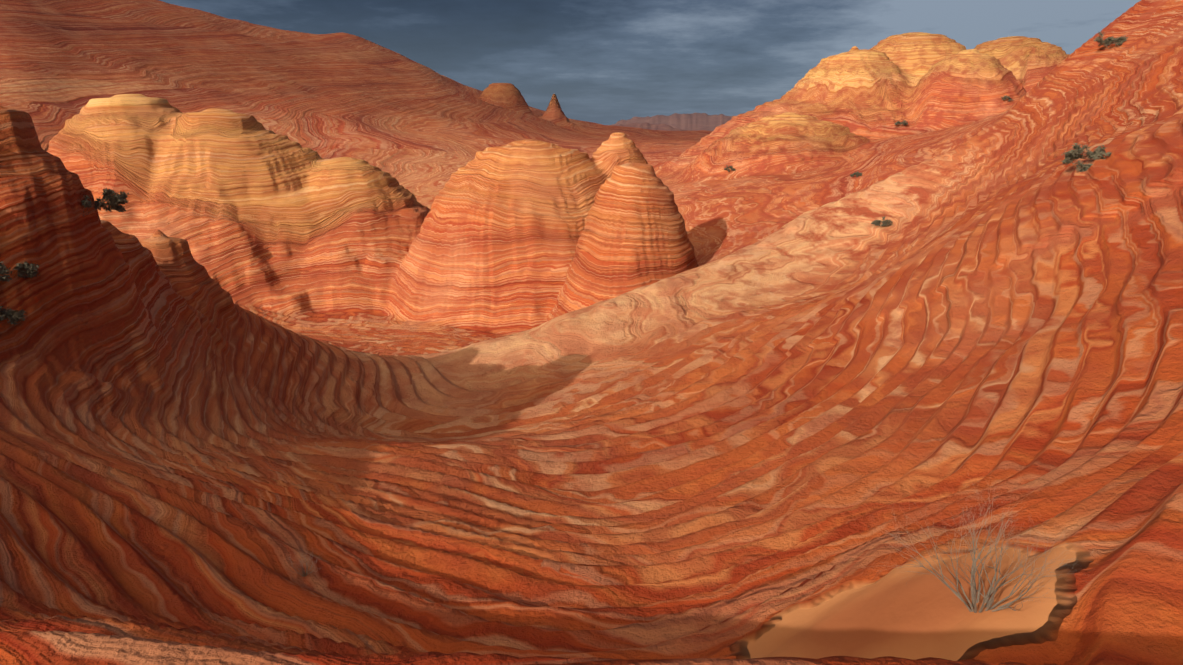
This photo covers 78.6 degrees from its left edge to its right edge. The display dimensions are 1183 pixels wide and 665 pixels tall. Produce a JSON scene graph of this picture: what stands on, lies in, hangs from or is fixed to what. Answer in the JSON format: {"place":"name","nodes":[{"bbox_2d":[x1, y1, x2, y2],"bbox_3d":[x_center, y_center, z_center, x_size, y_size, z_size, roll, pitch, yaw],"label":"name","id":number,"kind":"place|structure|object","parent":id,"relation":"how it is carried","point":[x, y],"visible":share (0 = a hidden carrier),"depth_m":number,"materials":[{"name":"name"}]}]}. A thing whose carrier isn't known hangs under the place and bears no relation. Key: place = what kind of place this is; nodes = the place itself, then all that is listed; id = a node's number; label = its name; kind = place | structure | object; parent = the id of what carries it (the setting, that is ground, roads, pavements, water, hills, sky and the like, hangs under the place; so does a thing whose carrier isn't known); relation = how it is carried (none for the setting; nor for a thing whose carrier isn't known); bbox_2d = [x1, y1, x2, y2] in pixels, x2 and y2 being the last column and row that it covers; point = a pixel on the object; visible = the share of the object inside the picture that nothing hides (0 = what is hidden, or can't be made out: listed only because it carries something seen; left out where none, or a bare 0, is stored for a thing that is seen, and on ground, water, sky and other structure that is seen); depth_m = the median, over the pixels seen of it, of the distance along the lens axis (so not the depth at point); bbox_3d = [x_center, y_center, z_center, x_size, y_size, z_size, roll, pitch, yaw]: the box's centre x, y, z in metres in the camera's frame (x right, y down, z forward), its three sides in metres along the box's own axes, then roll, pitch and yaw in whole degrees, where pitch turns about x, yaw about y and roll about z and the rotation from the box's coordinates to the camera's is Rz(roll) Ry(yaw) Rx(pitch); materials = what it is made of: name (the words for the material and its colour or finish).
{"place":"outdoors","nodes":[
{"label":"outdoors","id":0,"kind":"place"},
{"bbox_2d":[283,549,321,576],"bbox_3d":[-4.219,3.351,10.683,0.644,0.530,0.610,0,15,-1],"label":"dead bush","id":1,"kind":"object","parent":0,"point":[304,575],"visible":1,"depth_m":10.66,"materials":[{"name":"plant"}]},
{"bbox_2d":[0,0,1182,664],"bbox_3d":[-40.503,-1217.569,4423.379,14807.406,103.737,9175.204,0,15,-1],"label":"rock formation","id":2,"kind":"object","parent":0,"point":[432,366],"depth_m":23.61,"materials":[{"name":"orange stone"}]},
{"bbox_2d":[0,306,25,324],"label":"sage shrub","id":3,"kind":"object","parent":2,"relation":"on","point":[14,316],"visible":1,"depth_m":17.95,"materials":[{"name":"green plant"}]},
{"bbox_2d":[0,261,39,281],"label":"sage shrub","id":4,"kind":"object","parent":2,"relation":"on","point":[25,268],"visible":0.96,"depth_m":18.63,"materials":[{"name":"green plant"}]},
{"bbox_2d":[81,188,128,215],"bbox_3d":[-14.384,-3.846,21.191,1.551,0.799,1.580,0,15,-1],"label":"sage shrub","id":5,"kind":"object","parent":2,"relation":"on","point":[112,200],"visible":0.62,"depth_m":21.13,"materials":[{"name":"green plant"}]},
{"bbox_2d":[724,165,734,171],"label":"sage shrub","id":6,"kind":"object","parent":2,"relation":"on","point":[728,169],"visible":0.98,"depth_m":119.75,"materials":[{"name":"green plant"}]},
{"bbox_2d":[850,171,862,177],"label":"sage shrub","id":7,"kind":"object","parent":2,"relation":"on","point":[857,173],"visible":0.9,"depth_m":100.81,"materials":[{"name":"green plant"}]},
{"bbox_2d":[871,217,892,226],"bbox_3d":[21.886,-8.442,54.768,1.400,0.836,1.378,-7,17,-25],"label":"sage shrub","id":8,"kind":"object","parent":2,"relation":"on","point":[878,221],"visible":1,"depth_m":54.52,"materials":[{"name":"green plant"}]},
{"bbox_2d":[895,120,907,125],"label":"sage shrub","id":9,"kind":"object","parent":2,"relation":"on","point":[900,123],"visible":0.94,"depth_m":130.75,"materials":[{"name":"green plant"}]},
{"bbox_2d":[865,466,1097,612],"bbox_3d":[3.732,2.103,7.312,2.044,1.559,2.117,0,15,-1],"label":"dead bush","id":10,"kind":"object","parent":2,"relation":"on","point":[974,591],"visible":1,"depth_m":7.23,"materials":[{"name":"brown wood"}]},
{"bbox_2d":[1001,95,1012,100],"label":"sage shrub","id":11,"kind":"object","parent":2,"relation":"on","point":[1008,97],"visible":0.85,"depth_m":126.30,"materials":[{"name":"green plant"}]},
{"bbox_2d":[1061,143,1111,171],"bbox_3d":[20.395,-7.140,29.826,1.759,1.329,2.120,0,15,-1],"label":"sage shrub","id":12,"kind":"object","parent":2,"relation":"on","point":[1071,155],"visible":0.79,"depth_m":29.68,"materials":[{"name":"green plant"}]},
{"bbox_2d":[1093,31,1127,48],"bbox_3d":[41.631,-23.357,57.766,2.132,1.422,2.471,-10,18,-32],"label":"sage shrub","id":13,"kind":"object","parent":2,"relation":"on","point":[1111,39],"visible":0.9,"depth_m":57.63,"materials":[{"name":"green plant"}]},
{"bbox_2d":[159,0,1140,124],"label":"sky","id":14,"kind":"structure","parent":0,"point":[605,62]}
]}

